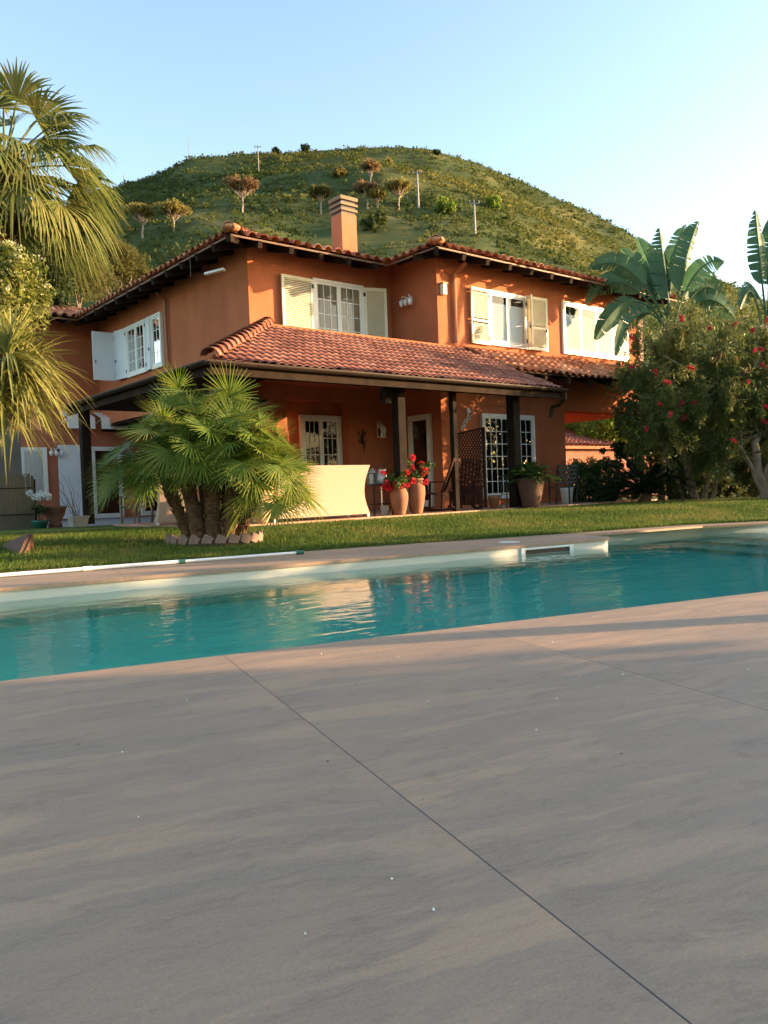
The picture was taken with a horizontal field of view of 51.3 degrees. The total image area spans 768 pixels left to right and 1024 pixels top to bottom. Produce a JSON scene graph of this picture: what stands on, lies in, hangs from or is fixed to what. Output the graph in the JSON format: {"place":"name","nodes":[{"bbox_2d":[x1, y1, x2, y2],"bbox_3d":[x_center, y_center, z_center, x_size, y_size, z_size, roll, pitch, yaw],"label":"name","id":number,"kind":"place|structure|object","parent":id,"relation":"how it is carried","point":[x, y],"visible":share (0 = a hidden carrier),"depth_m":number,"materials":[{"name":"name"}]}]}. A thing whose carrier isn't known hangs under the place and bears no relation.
{"place":"outdoors","nodes":[
{"label":"outdoors","id":0,"kind":"place"},
{"bbox_2d":[21,227,78,303],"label":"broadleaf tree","id":1,"kind":"object","parent":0,"point":[75,290],"visible":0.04,"depth_m":47.16,"materials":[{"name":"green plant"}]},
{"bbox_2d":[38,230,75,305],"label":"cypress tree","id":2,"kind":"object","parent":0,"point":[61,299],"visible":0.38,"depth_m":45.67,"materials":[{"name":"green plant"}]},
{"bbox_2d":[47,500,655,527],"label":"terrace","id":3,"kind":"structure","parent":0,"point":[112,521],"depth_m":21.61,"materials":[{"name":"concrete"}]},
{"bbox_2d":[0,487,767,572],"bbox_3d":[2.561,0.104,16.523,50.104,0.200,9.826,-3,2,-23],"label":"lawn","id":4,"kind":"structure","parent":0,"point":[45,530],"depth_m":13.31,"materials":[{"name":"plant"}]},
{"bbox_2d":[0,429,21,510],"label":"garden wall","id":5,"kind":"structure","parent":4,"relation":"on","point":[15,463],"depth_m":18.82,"materials":[{"name":"paint"}]},
{"bbox_2d":[1,533,33,554],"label":"broken ridge tile","id":6,"kind":"object","parent":4,"relation":"on","point":[24,543],"visible":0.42,"depth_m":10.81,"materials":[{"name":"ceramic"}]},
{"bbox_2d":[0,473,36,529],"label":"reed fence","id":7,"kind":"object","parent":4,"relation":"on","point":[21,513],"visible":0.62,"depth_m":18.08,"materials":[{"name":"grey wood"}]},
{"bbox_2d":[0,226,59,334],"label":"flowering shrub","id":8,"kind":"object","parent":4,"relation":"on","point":[15,279],"visible":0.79,"depth_m":9.66,"materials":[{"name":"green plant"}]},
{"bbox_2d":[31,520,48,528],"bbox_3d":[-7.567,0.281,17.600,0.360,0.200,0.360,-3,2,-39],"label":"flowerpot","id":9,"kind":"object","parent":4,"relation":"on","point":[39,524],"visible":0.84,"depth_m":17.47,"materials":[{"name":"green ceramic"}]},
{"bbox_2d":[26,490,52,519],"bbox_3d":[-7.566,-0.122,17.587,0.565,0.753,0.248,-2,2,8],"label":"white flower plant","id":10,"kind":"object","parent":9,"relation":"in","point":[40,509],"visible":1,"depth_m":17.56,"materials":[{"name":"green plant"}]},
{"bbox_2d":[0,300,92,482],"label":"strap leaf plant","id":11,"kind":"object","parent":4,"relation":"on","point":[24,379],"visible":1,"depth_m":8.78,"materials":[{"name":"green plant"}]},
{"bbox_2d":[44,506,66,527],"bbox_3d":[-7.404,0.119,17.995,0.540,0.490,0.540,-3,2,-39],"label":"urn","id":12,"kind":"object","parent":4,"relation":"on","point":[54,515],"visible":0.84,"depth_m":17.85,"materials":[{"name":"ceramic"}]},
{"bbox_2d":[0,56,129,302],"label":"fan palm","id":13,"kind":"object","parent":4,"relation":"on","point":[45,213],"visible":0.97,"depth_m":11.80,"materials":[{"name":"green plant"}]},
{"bbox_2d":[66,516,89,526],"bbox_3d":[-6.652,0.220,17.397,0.380,0.265,0.380,-3,2,-39],"label":"planter","id":14,"kind":"object","parent":4,"relation":"on","point":[77,521],"visible":0.94,"depth_m":17.27,"materials":[{"name":"concrete"}]},
{"bbox_2d":[56,475,80,515],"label":"bare twigs","id":15,"kind":"object","parent":14,"relation":"on","point":[72,507],"visible":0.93,"depth_m":17.38,"materials":[{"name":"plant"}]},
{"bbox_2d":[64,251,125,307],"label":"pine tree","id":16,"kind":"object","parent":4,"relation":"on","point":[92,288],"visible":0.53,"depth_m":51.82,"materials":[{"name":"green plant"}]},
{"bbox_2d":[86,234,152,294],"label":"pine tree","id":17,"kind":"object","parent":4,"relation":"on","point":[129,255],"visible":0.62,"depth_m":59.13,"materials":[{"name":"green plant"}]},
{"bbox_2d":[100,256,156,293],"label":"pine tree","id":18,"kind":"object","parent":4,"relation":"on","point":[140,273],"visible":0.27,"depth_m":60.88,"materials":[{"name":"green plant"}]},
{"bbox_2d":[119,488,155,523],"bbox_3d":[-5.131,-0.162,16.753,0.597,0.956,0.510,-1,2,31],"label":"garden chair","id":19,"kind":"object","parent":4,"relation":"on","point":[138,508],"visible":0.42,"depth_m":16.69,"materials":[{"name":"black paint"}]},
{"bbox_2d":[177,535,188,544],"bbox_3d":[-2.799,0.409,11.179,0.180,0.177,0.070,-1,2,27],"label":"edging brick","id":20,"kind":"object","parent":4,"relation":"on","point":[183,540],"visible":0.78,"depth_m":11.15,"materials":[{"name":"grey stone"}]},
{"bbox_2d":[188,535,200,543],"bbox_3d":[-2.632,0.405,11.124,0.180,0.177,0.070,-2,2,14],"label":"edging brick","id":21,"kind":"object","parent":4,"relation":"on","point":[193,539],"visible":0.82,"depth_m":11.09,"materials":[{"name":"grey stone"}]},
{"bbox_2d":[83,361,326,547],"bbox_3d":[-2.638,-0.830,11.637,3.545,2.708,2.555,-2,2,-9],"label":"dwarf fan palm","id":22,"kind":"object","parent":4,"relation":"on","point":[208,454],"visible":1,"depth_m":11.37,"materials":[{"name":"green plant"}]},
{"bbox_2d":[201,534,213,543],"bbox_3d":[-2.450,0.399,11.107,0.180,0.177,0.070,-2,2,2],"label":"edging brick","id":23,"kind":"object","parent":4,"relation":"on","point":[206,539],"visible":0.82,"depth_m":11.07,"materials":[{"name":"grey stone"}]},
{"bbox_2d":[214,534,226,542],"bbox_3d":[-2.268,0.391,11.127,0.180,0.177,0.070,-2,2,-11],"label":"edging brick","id":24,"kind":"object","parent":4,"relation":"on","point":[221,539],"visible":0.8,"depth_m":11.09,"materials":[{"name":"grey stone"}]},
{"bbox_2d":[227,533,240,543],"bbox_3d":[-2.100,0.384,11.185,0.180,0.177,0.070,-3,2,-23],"label":"edging brick","id":25,"kind":"object","parent":4,"relation":"on","point":[233,538],"visible":0.92,"depth_m":11.15,"materials":[{"name":"grey stone"}]},
{"bbox_2d":[239,532,251,543],"bbox_3d":[-1.959,0.376,11.276,0.181,0.177,0.074,-3,2,-39],"label":"edging brick","id":26,"kind":"object","parent":4,"relation":"on","point":[245,538],"visible":0.82,"depth_m":11.24,"materials":[{"name":"grey stone"}]},
{"bbox_2d":[249,532,258,543],"bbox_3d":[-1.858,0.369,11.393,0.070,0.177,0.180,-1,2,35],"label":"edging brick","id":27,"kind":"object","parent":4,"relation":"on","point":[254,537],"visible":0.88,"depth_m":11.36,"materials":[{"name":"beige stone"}]},
{"bbox_2d":[8,194,683,523],"bbox_3d":[-2.503,-4.470,24.761,19.500,9.271,18.545,-3,2,-39],"label":"villa","id":28,"kind":"object","parent":4,"relation":"on","point":[324,345],"visible":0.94,"depth_m":20.40,"materials":[{"name":"paint"}]},
{"bbox_2d":[21,447,48,495],"bbox_3d":[-10.808,-1.234,24.703,0.800,1.520,0.088,-3,2,-39],"label":"window","id":29,"kind":"structure","parent":28,"relation":"in","point":[32,462],"depth_m":24.77,"materials":[{"name":"white paint"}]},
{"bbox_2d":[60,411,94,428],"bbox_3d":[-9.664,-2.901,25.201,0.850,0.600,0.762,-3,2,-39],"label":"awning","id":30,"kind":"object","parent":28,"relation":"attached to","point":[74,423],"visible":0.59,"depth_m":24.81,"materials":[{"name":"white fabric"}]},
{"bbox_2d":[91,447,124,518],"bbox_3d":[-9.040,-0.968,26.150,1.000,2.320,0.088,-3,2,-39],"label":"sliding door","id":31,"kind":"structure","parent":28,"relation":"in","point":[113,509],"depth_m":26.11,"materials":[{"name":"white paint"}]},
{"bbox_2d":[93,412,127,428],"bbox_3d":[-8.853,-2.949,25.866,0.850,0.600,0.762,-3,2,-39],"label":"awning","id":32,"kind":"object","parent":28,"relation":"attached to","point":[105,422],"visible":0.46,"depth_m":25.47,"materials":[{"name":"white fabric"}]},
{"bbox_2d":[125,319,148,377],"bbox_3d":[-7.262,-4.775,23.476,0.088,1.500,1.400,-3,2,-39],"label":"window","id":33,"kind":"structure","parent":28,"relation":"in","point":[134,333],"depth_m":23.45,"materials":[{"name":"white paint"}]},
{"bbox_2d":[138,450,158,515],"bbox_3d":[-7.868,-0.997,27.111,0.830,2.200,0.088,-3,2,-39],"label":"side door","id":34,"kind":"structure","parent":28,"relation":"in","point":[147,510],"depth_m":27.03,"materials":[{"name":"white paint"}]},
{"bbox_2d":[149,311,164,369],"bbox_3d":[-6.343,-4.778,22.355,0.088,1.500,0.700,-3,2,-39],"label":"window","id":35,"kind":"structure","parent":28,"relation":"in","point":[156,320],"depth_m":22.31,"materials":[{"name":"white paint"}]},
{"bbox_2d":[190,259,225,276],"bbox_3d":[-4.106,-5.705,18.575,0.875,0.408,0.120,-2,2,16],"label":"floodlight","id":36,"kind":"object","parent":28,"relation":"attached to","point":[219,270],"visible":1,"depth_m":18.52,"materials":[{"name":"metal"}]},
{"bbox_2d":[298,415,342,465],"bbox_3d":[-1.558,-1.229,20.091,1.250,2.380,0.088,-3,2,-39],"label":"french window","id":37,"kind":"structure","parent":28,"relation":"in","point":[321,435],"depth_m":20.05,"materials":[{"name":"white paint"}]},
{"bbox_2d":[311,278,364,334],"bbox_3d":[-1.115,-4.558,20.076,1.560,2.400,0.088,-3,2,-39],"label":"window","id":38,"kind":"structure","parent":28,"relation":"in","point":[338,306],"depth_m":20.04,"materials":[{"name":"white paint"}]},
{"bbox_2d":[377,421,385,437],"bbox_3d":[-0.082,-2.159,20.813,0.252,0.451,0.220,-1,2,34],"label":"wall lantern","id":39,"kind":"object","parent":28,"relation":"attached to","point":[383,429],"depth_m":20.79,"materials":[{"name":"white paint"}]},
{"bbox_2d":[380,387,390,403],"bbox_3d":[0.035,-2.689,16.689,0.245,0.836,0.245,-3,2,-22],"label":"hanging lantern","id":40,"kind":"object","parent":28,"relation":"hanging from","point":[385,395],"visible":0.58,"depth_m":16.63,"materials":[{"name":"metal"}]},
{"bbox_2d":[399,295,411,306],"bbox_3d":[0.605,-5.408,20.500,0.272,0.269,0.434,-3,2,-39],"label":"wall lamp","id":41,"kind":"object","parent":28,"relation":"attached to","point":[406,301],"visible":1,"depth_m":20.43,"materials":[{"name":"white paint"}]},
{"bbox_2d":[407,413,434,505],"bbox_3d":[0.947,-1.313,20.516,0.088,2.340,0.830,-3,2,-39],"label":"side door","id":42,"kind":"structure","parent":28,"relation":"in","point":[420,442],"depth_m":20.42,"materials":[{"name":"white paint"}]},
{"bbox_2d":[439,282,447,295],"bbox_3d":[1.489,-5.550,19.892,0.180,0.300,0.138,-3,2,-39],"label":"wall light","id":43,"kind":"object","parent":28,"relation":"attached to","point":[443,288],"visible":1,"depth_m":19.86,"materials":[{"name":"glass"}]},
{"bbox_2d":[461,408,472,430],"bbox_3d":[2.113,-2.368,20.447,0.452,0.601,0.056,-3,2,-39],"label":"wall ornament","id":44,"kind":"object","parent":28,"relation":"attached to","point":[468,412],"depth_m":20.45,"materials":[{"name":"grey metal"}]},
{"bbox_2d":[488,289,527,349],"bbox_3d":[3.320,-5.139,21.437,1.510,1.440,0.068,-3,2,-39],"label":"window","id":45,"kind":"structure","parent":28,"relation":"in","point":[508,312],"depth_m":21.42,"materials":[{"name":"white paint"}]},
{"bbox_2d":[480,413,535,498],"bbox_3d":[3.356,-1.491,21.443,2.080,2.230,0.088,-3,2,-39],"label":"french window","id":46,"kind":"structure","parent":28,"relation":"in","point":[495,425],"depth_m":21.26,"materials":[{"name":"white paint"}]},
{"bbox_2d":[561,301,628,361],"bbox_3d":[6.351,-5.363,23.921,3.200,1.510,0.068,-3,2,-39],"label":"window","id":47,"kind":"structure","parent":28,"relation":"in","point":[579,321],"depth_m":23.58,"materials":[{"name":"white paint"}]},
{"bbox_2d":[564,458,620,502],"bbox_3d":[5.484,-0.756,20.989,1.493,1.321,1.187,-2,2,0],"label":"hedge","id":48,"kind":"object","parent":4,"relation":"on","point":[591,479],"visible":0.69,"depth_m":20.73,"materials":[{"name":"green plant"}]},
{"bbox_2d":[565,418,637,445],"bbox_3d":[10.759,-3.143,40.190,5.825,4.837,6.185,-3,2,-39],"label":"broadleaf tree","id":49,"kind":"object","parent":4,"relation":"on","point":[595,429],"visible":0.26,"depth_m":38.27,"materials":[{"name":"green plant"}]},
{"bbox_2d":[565,425,654,494],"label":"garden house","id":50,"kind":"structure","parent":4,"relation":"on","point":[578,452],"depth_m":36.69,"materials":[{"name":"paint"}]},
{"bbox_2d":[590,455,709,503],"bbox_3d":[6.493,-0.617,19.945,3.499,1.673,3.375,-3,2,-39],"label":"cycad","id":51,"kind":"object","parent":4,"relation":"on","point":[643,488],"visible":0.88,"depth_m":19.78,"materials":[{"name":"green plant"}]},
{"bbox_2d":[599,440,703,499],"bbox_3d":[7.629,-1.185,22.794,2.948,1.928,1.528,-2,2,0],"label":"shrub","id":52,"kind":"object","parent":4,"relation":"on","point":[617,449],"visible":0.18,"depth_m":22.51,"materials":[{"name":"green plant"}]},
{"bbox_2d":[604,345,700,499],"bbox_3d":[7.524,-2.470,21.587,2.756,4.520,3.152,-3,2,-39],"label":"broadleaf tree","id":53,"kind":"object","parent":4,"relation":"on","point":[619,417],"visible":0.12,"depth_m":21.53,"materials":[{"name":"green plant"}]},
{"bbox_2d":[585,221,735,499],"bbox_3d":[7.896,-4.217,22.865,4.336,8.061,1.446,-2,2,-4],"label":"bird of paradise plant","id":54,"kind":"object","parent":4,"relation":"on","point":[641,269],"visible":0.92,"depth_m":22.53,"materials":[{"name":"green plant"}]},
{"bbox_2d":[614,295,767,500],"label":"bottlebrush tree","id":55,"kind":"object","parent":4,"relation":"on","point":[677,371],"visible":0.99,"depth_m":18.64,"materials":[{"name":"green plant"}]},
{"bbox_2d":[653,426,751,498],"bbox_3d":[9.450,-1.369,22.492,3.512,2.192,1.490,-2,2,0],"label":"shrub","id":56,"kind":"object","parent":4,"relation":"on","point":[725,490],"visible":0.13,"depth_m":22.25,"materials":[{"name":"green plant"}]},
{"bbox_2d":[686,324,755,495],"bbox_3d":[10.019,-2.954,23.662,3.818,5.197,3.740,-2,2,2],"label":"broadleaf tree","id":57,"kind":"object","parent":4,"relation":"on","point":[716,338],"visible":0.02,"depth_m":23.18,"materials":[{"name":"green plant"}]},
{"bbox_2d":[714,314,767,498],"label":"bottlebrush tree","id":58,"kind":"object","parent":4,"relation":"on","point":[758,458],"visible":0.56,"depth_m":18.82,"materials":[{"name":"green plant"}]},
{"bbox_2d":[727,424,766,497],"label":"shrub","id":59,"kind":"object","parent":4,"relation":"on","point":[745,481],"visible":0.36,"depth_m":20.54,"materials":[{"name":"green plant"}]},
{"bbox_2d":[737,210,767,496],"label":"bird of paradise plant","id":60,"kind":"object","parent":4,"relation":"on","point":[759,268],"visible":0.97,"depth_m":21.04,"materials":[{"name":"green plant"}]},
{"bbox_2d":[0,591,767,1023],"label":"pool deck","id":61,"kind":"structure","parent":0,"point":[216,839],"depth_m":1.77,"materials":[{"name":"stone"}]},
{"bbox_2d":[0,530,767,680],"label":"pool water","id":62,"kind":"structure","parent":0,"point":[41,637],"depth_m":6.31,"materials":[{"name":"teal liquid"}]},
{"bbox_2d":[0,521,767,591],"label":"pool paving","id":63,"kind":"structure","parent":0,"point":[124,574],"depth_m":9.13,"materials":[{"name":"stone"}]},
{"bbox_2d":[0,550,303,576],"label":"pool pole","id":64,"kind":"object","parent":63,"relation":"on","point":[179,561],"visible":1,"depth_m":8.80,"materials":[{"name":"metal"}]},
{"bbox_2d":[0,525,767,601],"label":"pool wall","id":65,"kind":"structure","parent":0,"point":[113,587],"depth_m":8.62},
{"bbox_2d":[521,544,573,554],"bbox_3d":[2.105,0.497,10.281,0.866,0.115,0.019,-3,2,-29],"label":"pool skimmer","id":66,"kind":"object","parent":65,"relation":"attached to","point":[543,549],"visible":0.59,"depth_m":10.27,"materials":[{"name":"white plastic"}]},
{"bbox_2d":[0,0,767,300],"label":"sky","id":67,"kind":"structure","parent":0,"point":[645,116],"materials":[{"name":"blue"}]},
{"bbox_2d":[113,499,656,526],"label":"terrace paving","id":68,"kind":"structure","parent":0,"point":[358,516],"depth_m":16.43,"materials":[{"name":"tile"}]},
{"bbox_2d":[154,473,185,524],"bbox_3d":[-4.082,-0.296,15.488,0.770,1.049,0.740,-3,2,-19],"label":"armchair","id":69,"kind":"object","parent":68,"relation":"on","point":[164,513],"visible":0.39,"depth_m":15.11,"materials":[{"name":"fabric"}]},
{"bbox_2d":[247,486,273,523],"bbox_3d":[-2.167,-0.210,13.998,0.490,0.820,0.490,-3,2,-39],"label":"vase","id":70,"kind":"object","parent":68,"relation":"on","point":[260,521],"visible":0.07,"depth_m":13.86,"materials":[{"name":"ceramic"}]},
{"bbox_2d":[271,465,369,522],"bbox_3d":[-1.358,-0.360,15.069,2.220,0.999,0.790,-3,2,-39],"label":"sofa","id":71,"kind":"object","parent":68,"relation":"on","point":[342,488],"visible":0.49,"depth_m":14.99,"materials":[{"name":"fabric"}]},
{"bbox_2d":[363,484,393,515],"bbox_3d":[-0.124,-0.250,16.192,0.520,0.630,0.400,-3,2,-39],"label":"side table","id":72,"kind":"object","parent":68,"relation":"on","point":[374,504],"visible":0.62,"depth_m":15.95,"materials":[{"name":"metal"}]},
{"bbox_2d":[367,468,377,483],"bbox_3d":[-0.232,-0.728,16.131,0.202,0.338,0.202,-3,2,-39],"label":"lantern","id":73,"kind":"object","parent":72,"relation":"on","point":[375,476],"visible":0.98,"depth_m":16.12,"materials":[{"name":"metal"}]},
{"bbox_2d":[378,465,386,483],"bbox_3d":[-0.038,-0.763,16.239,0.230,0.385,0.230,-3,2,-39],"label":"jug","id":74,"kind":"object","parent":72,"relation":"on","point":[380,479],"visible":0.65,"depth_m":16.16,"materials":[{"name":"white ceramic"}]},
{"bbox_2d":[380,505,389,514],"bbox_3d":[0.016,-0.039,16.241,0.200,0.195,0.200,-3,2,-39],"label":"bucket","id":75,"kind":"object","parent":68,"relation":"on","point":[384,509],"visible":0.97,"depth_m":16.17,"materials":[{"name":"grey metal"}]},
{"bbox_2d":[390,486,407,514],"bbox_3d":[0.301,-0.225,15.893,0.369,0.566,0.369,-3,2,-39],"label":"amphora","id":76,"kind":"object","parent":68,"relation":"on","point":[399,499],"visible":0.86,"depth_m":15.76,"materials":[{"name":"ceramic"}]},
{"bbox_2d":[380,470,415,491],"bbox_3d":[0.248,-0.610,15.858,0.702,0.476,0.656,-3,2,-39],"label":"geranium plant","id":77,"kind":"object","parent":76,"relation":"in","point":[392,481],"visible":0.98,"depth_m":15.75,"materials":[{"name":"red plant"}]},
{"bbox_2d":[408,478,424,513],"bbox_3d":[0.656,-0.323,16.291,0.376,0.713,0.376,-3,2,-39],"label":"amphora","id":78,"kind":"object","parent":68,"relation":"on","point":[416,493],"visible":0.78,"depth_m":16.15,"materials":[{"name":"ceramic"}]},
{"bbox_2d":[407,454,434,484],"bbox_3d":[0.628,-0.855,16.238,0.776,0.664,0.638,-3,2,-39],"label":"geranium plant","id":79,"kind":"object","parent":78,"relation":"in","point":[414,474],"visible":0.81,"depth_m":16.14,"materials":[{"name":"red plant"}]},
{"bbox_2d":[423,458,462,511],"bbox_3d":[1.123,-0.570,17.185,1.021,1.115,0.600,-1,2,26],"label":"rocking chair","id":80,"kind":"object","parent":68,"relation":"on","point":[447,485],"visible":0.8,"depth_m":16.97,"materials":[{"name":"brown wood"}]},
{"bbox_2d":[448,458,483,508],"bbox_3d":[1.798,-0.611,17.781,0.600,1.115,1.021,-2,2,-9],"label":"rocking chair","id":81,"kind":"object","parent":68,"relation":"on","point":[475,480],"visible":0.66,"depth_m":17.46,"materials":[{"name":"brown wood"}]},
{"bbox_2d":[457,427,486,507],"bbox_3d":[2.045,-1.049,18.810,0.980,1.925,0.050,-3,2,-39],"label":"lattice screen","id":82,"kind":"object","parent":68,"relation":"on","point":[466,499],"visible":0.63,"depth_m":18.89,"materials":[{"name":"brown wood"}]},
{"bbox_2d":[488,495,500,508],"bbox_3d":[2.482,-0.230,17.998,0.290,0.300,0.290,-3,2,-39],"label":"flowerpot","id":83,"kind":"object","parent":68,"relation":"on","point":[494,501],"visible":1,"depth_m":17.91,"materials":[{"name":"ceramic"}]},
{"bbox_2d":[499,475,507,507],"bbox_3d":[2.822,-0.475,18.391,0.240,0.745,0.240,-3,2,-39],"label":"iron stand","id":84,"kind":"object","parent":68,"relation":"on","point":[506,494],"visible":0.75,"depth_m":18.39,"materials":[{"name":"black metal"}]},
{"bbox_2d":[516,478,544,507],"bbox_3d":[3.283,-0.431,17.892,0.660,0.650,0.660,-3,2,-39],"label":"planter","id":85,"kind":"object","parent":68,"relation":"on","point":[530,491],"visible":0.84,"depth_m":17.68,"materials":[{"name":"ceramic"}]},
{"bbox_2d":[504,461,561,484],"bbox_3d":[3.345,-0.885,17.869,1.268,0.542,1.170,-1,2,22],"label":"fern","id":86,"kind":"object","parent":85,"relation":"in","point":[532,470],"visible":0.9,"depth_m":17.70,"materials":[{"name":"green plant"}]},
{"bbox_2d":[548,464,578,504],"bbox_3d":[4.386,-0.667,19.521,0.570,0.956,0.657,-2,2,-9],"label":"garden chair","id":87,"kind":"object","parent":68,"relation":"on","point":[566,474],"visible":0.94,"depth_m":19.28,"materials":[{"name":"black paint"}]},
{"bbox_2d":[560,488,573,502],"bbox_3d":[4.712,-0.427,20.596,0.360,0.390,0.360,-3,2,-39],"label":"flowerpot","id":88,"kind":"object","parent":68,"relation":"on","point":[564,495],"visible":0.84,"depth_m":20.47,"materials":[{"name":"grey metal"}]},
{"bbox_2d":[567,456,606,496],"bbox_3d":[5.979,-0.955,23.502,1.372,1.426,1.095,-2,2,0],"label":"shrub","id":89,"kind":"object","parent":68,"relation":"on","point":[590,459],"visible":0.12,"depth_m":23.40,"materials":[{"name":"green plant"}]},
{"bbox_2d":[39,147,766,484],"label":"hill","id":90,"kind":"structure","parent":0,"point":[395,227],"depth_m":181.32,"materials":[{"name":"green plant"}]},
{"bbox_2d":[122,202,156,237],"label":"umbrella pine","id":91,"kind":"object","parent":90,"relation":"on","point":[139,211],"visible":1,"depth_m":154.91,"materials":[{"name":"green plant"}]},
{"bbox_2d":[150,197,193,231],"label":"umbrella pine","id":92,"kind":"object","parent":90,"relation":"on","point":[175,209],"visible":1,"depth_m":155.42,"materials":[{"name":"green plant"}]},
{"bbox_2d":[221,172,260,211],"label":"umbrella pine","id":93,"kind":"object","parent":90,"relation":"on","point":[246,185],"visible":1,"depth_m":170.17,"materials":[{"name":"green plant"}]},
{"bbox_2d":[302,183,334,213],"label":"umbrella pine","id":94,"kind":"object","parent":90,"relation":"on","point":[321,192],"visible":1,"depth_m":176.12,"materials":[{"name":"green plant"}]},
{"bbox_2d":[331,165,347,176],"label":"hill shrub","id":95,"kind":"object","parent":90,"relation":"on","point":[340,171],"visible":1,"depth_m":203.17,"materials":[{"name":"green plant"}]},
{"bbox_2d":[352,178,380,208],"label":"umbrella pine","id":96,"kind":"object","parent":90,"relation":"on","point":[362,186],"visible":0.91,"depth_m":176.22,"materials":[{"name":"brown plant"}]},
{"bbox_2d":[359,158,380,181],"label":"umbrella pine","id":97,"kind":"object","parent":90,"relation":"on","point":[368,165],"visible":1,"depth_m":193.71,"materials":[{"name":"brown plant"}]},
{"bbox_2d":[359,207,388,232],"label":"hill shrub","id":98,"kind":"object","parent":90,"relation":"on","point":[368,223],"visible":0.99,"depth_m":157.40,"materials":[{"name":"green plant"}]},
{"bbox_2d":[366,187,385,207],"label":"umbrella pine","id":99,"kind":"object","parent":90,"relation":"on","point":[377,195],"visible":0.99,"depth_m":176.02,"materials":[{"name":"green plant"}]},
{"bbox_2d":[381,176,411,209],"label":"umbrella pine","id":100,"kind":"object","parent":90,"relation":"on","point":[398,186],"visible":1,"depth_m":176.60,"materials":[{"name":"green plant"}]},
{"bbox_2d":[31,144,766,358],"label":"hillside scrub","id":101,"kind":"object","parent":90,"relation":"on","point":[543,215],"visible":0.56,"depth_m":199.80,"materials":[{"name":"green plant"}]},
{"bbox_2d":[413,170,421,207],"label":"utility pole","id":102,"kind":"object","parent":90,"relation":"on","point":[418,201],"visible":0.95,"depth_m":179.22,"materials":[{"name":"concrete"}]},
{"bbox_2d":[434,196,456,213],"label":"hill shrub","id":103,"kind":"object","parent":90,"relation":"on","point":[442,203],"visible":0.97,"depth_m":173.88,"materials":[{"name":"green plant"}]},
{"bbox_2d":[469,200,478,233],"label":"utility pole","id":104,"kind":"object","parent":90,"relation":"on","point":[474,216],"visible":0.94,"depth_m":156.25,"materials":[{"name":"concrete"}]},
{"bbox_2d":[484,195,502,208],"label":"hill shrub","id":105,"kind":"object","parent":90,"relation":"on","point":[492,200],"visible":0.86,"depth_m":196.45,"materials":[{"name":"green plant"}]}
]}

